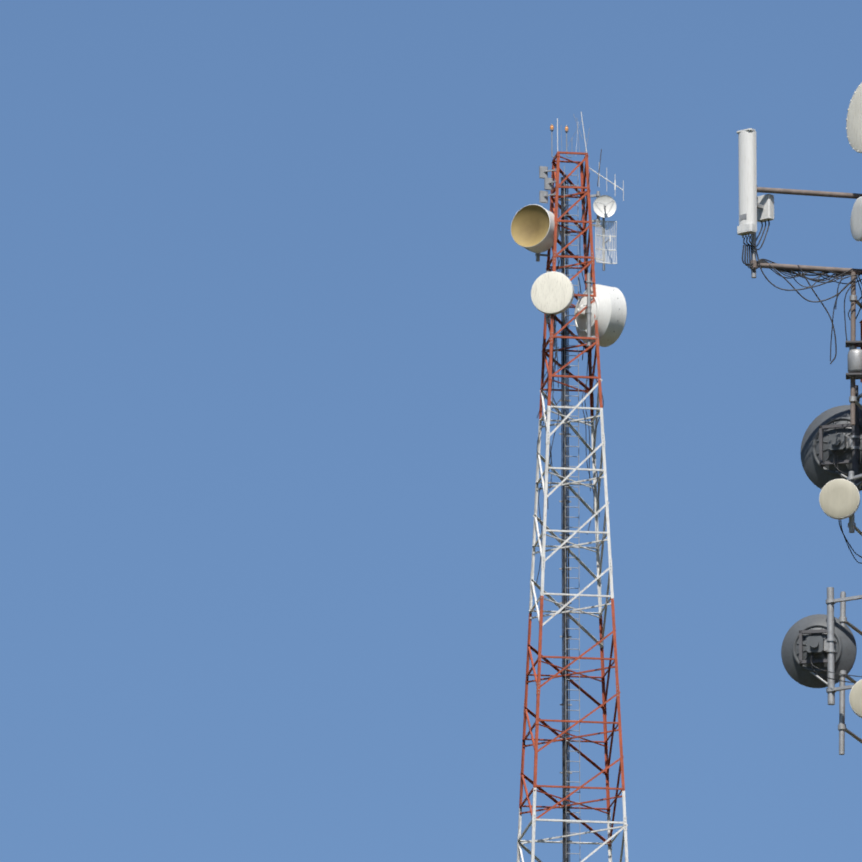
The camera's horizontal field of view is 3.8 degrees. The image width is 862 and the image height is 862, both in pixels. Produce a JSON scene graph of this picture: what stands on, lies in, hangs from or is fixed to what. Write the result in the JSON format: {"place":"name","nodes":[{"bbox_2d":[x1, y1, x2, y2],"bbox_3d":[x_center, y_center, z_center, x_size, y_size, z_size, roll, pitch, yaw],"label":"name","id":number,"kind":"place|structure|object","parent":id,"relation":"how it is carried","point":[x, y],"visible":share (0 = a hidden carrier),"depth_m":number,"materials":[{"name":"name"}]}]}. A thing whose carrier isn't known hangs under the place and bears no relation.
{"place":"outdoors","nodes":[
{"label":"outdoors","id":0,"kind":"place"},
{"bbox_2d":[0,0,861,861],"label":"sky","id":1,"kind":"structure","parent":0,"point":[271,327],"materials":[{"name":"blue"}]},
{"bbox_3d":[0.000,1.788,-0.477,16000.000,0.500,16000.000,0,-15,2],"label":"ground","id":2,"kind":"structure","parent":0,"visible":0},
{"bbox_2d":[517,151,627,861],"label":"tower","id":3,"kind":"structure","parent":2,"relation":"on","point":[567,333],"depth_m":371.72,"materials":[{"name":"red metal"}]},
{"bbox_2d":[511,204,559,261],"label":"microwave dish","id":4,"kind":"object","parent":3,"relation":"on","point":[532,227],"visible":0.96,"depth_m":373.77,"materials":[{"name":"beige metal"}]},
{"bbox_2d":[531,271,573,323],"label":"microwave dish","id":5,"kind":"object","parent":3,"relation":"on","point":[552,292],"visible":1,"depth_m":372.77,"materials":[{"name":"white plastic"}]},
{"bbox_2d":[536,172,603,583],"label":"cables","id":6,"kind":"object","parent":3,"relation":"attached to","point":[556,352],"visible":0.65,"depth_m":373.11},
{"bbox_2d":[539,112,601,202],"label":"tower top fittings","id":7,"kind":"object","parent":3,"relation":"attached to","point":[548,182],"visible":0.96,"depth_m":374.19,"materials":[{"name":"metal"}]},
{"bbox_2d":[574,273,626,346],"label":"microwave dish","id":8,"kind":"object","parent":3,"relation":"on","point":[608,307],"visible":0.85,"depth_m":373.03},
{"bbox_2d":[590,191,615,223],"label":"microwave dish","id":9,"kind":"object","parent":3,"relation":"on","point":[604,206],"visible":0.96,"depth_m":373.76,"materials":[{"name":"white metal"}]},
{"bbox_2d":[592,217,616,270],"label":"grid antenna","id":10,"kind":"object","parent":3,"relation":"attached to","point":[603,225],"visible":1,"depth_m":373.64,"materials":[{"name":"grey metal"}]},
{"bbox_2d":[589,168,623,200],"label":"yagi antenna","id":11,"kind":"object","parent":3,"relation":"attached to","point":[614,184],"visible":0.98,"depth_m":374.28,"materials":[{"name":"grey metal"}]},
{"bbox_2d":[859,320,861,382],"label":"tower","id":12,"kind":"structure","parent":2,"relation":"on","point":[860,322],"depth_m":208.00,"materials":[{"name":"grey metal"}]},
{"bbox_2d":[742,244,861,682],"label":"cables","id":13,"kind":"object","parent":12,"relation":"attached to","point":[819,274],"visible":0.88,"depth_m":207.08,"materials":[{"name":"black rubber"}]},
{"bbox_2d":[751,187,861,273],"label":"support arms","id":14,"kind":"object","parent":12,"relation":"attached to","point":[807,193],"visible":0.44,"depth_m":207.48},
{"bbox_2d":[737,128,774,277],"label":"panel antenna","id":15,"kind":"object","parent":14,"relation":"attached to","point":[754,208],"visible":1,"depth_m":207.32,"materials":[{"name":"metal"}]},
{"bbox_2d":[781,587,861,704],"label":"microwave dish","id":16,"kind":"object","parent":12,"relation":"attached to","point":[828,640],"visible":0.94,"depth_m":205.41,"materials":[{"name":"metal"}]},
{"bbox_2d":[800,385,861,490],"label":"microwave dish","id":17,"kind":"object","parent":12,"relation":"attached to","point":[828,433],"visible":0.85,"depth_m":208.19,"materials":[{"name":"metal"}]},
{"bbox_2d":[819,471,861,535],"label":"microwave dish","id":18,"kind":"object","parent":12,"relation":"attached to","point":[839,499],"visible":1,"depth_m":205.98,"materials":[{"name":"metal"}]},
{"bbox_2d":[838,272,861,754],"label":"tower mount pipes","id":19,"kind":"object","parent":12,"relation":"attached to","point":[854,363],"visible":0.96,"depth_m":206.78,"materials":[{"name":"metal"}]},
{"bbox_2d":[846,83,861,152],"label":"microwave dish","id":20,"kind":"object","parent":12,"relation":"attached to","point":[854,124],"visible":1,"depth_m":207.49,"materials":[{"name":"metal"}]},
{"bbox_2d":[849,679,861,717],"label":"microwave dish","id":21,"kind":"object","parent":12,"relation":"attached to","point":[855,698],"visible":1,"depth_m":204.25,"materials":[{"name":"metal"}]},
{"bbox_2d":[850,196,861,241],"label":"microwave dish","id":22,"kind":"object","parent":12,"relation":"attached to","point":[856,223],"visible":1,"depth_m":207.05,"materials":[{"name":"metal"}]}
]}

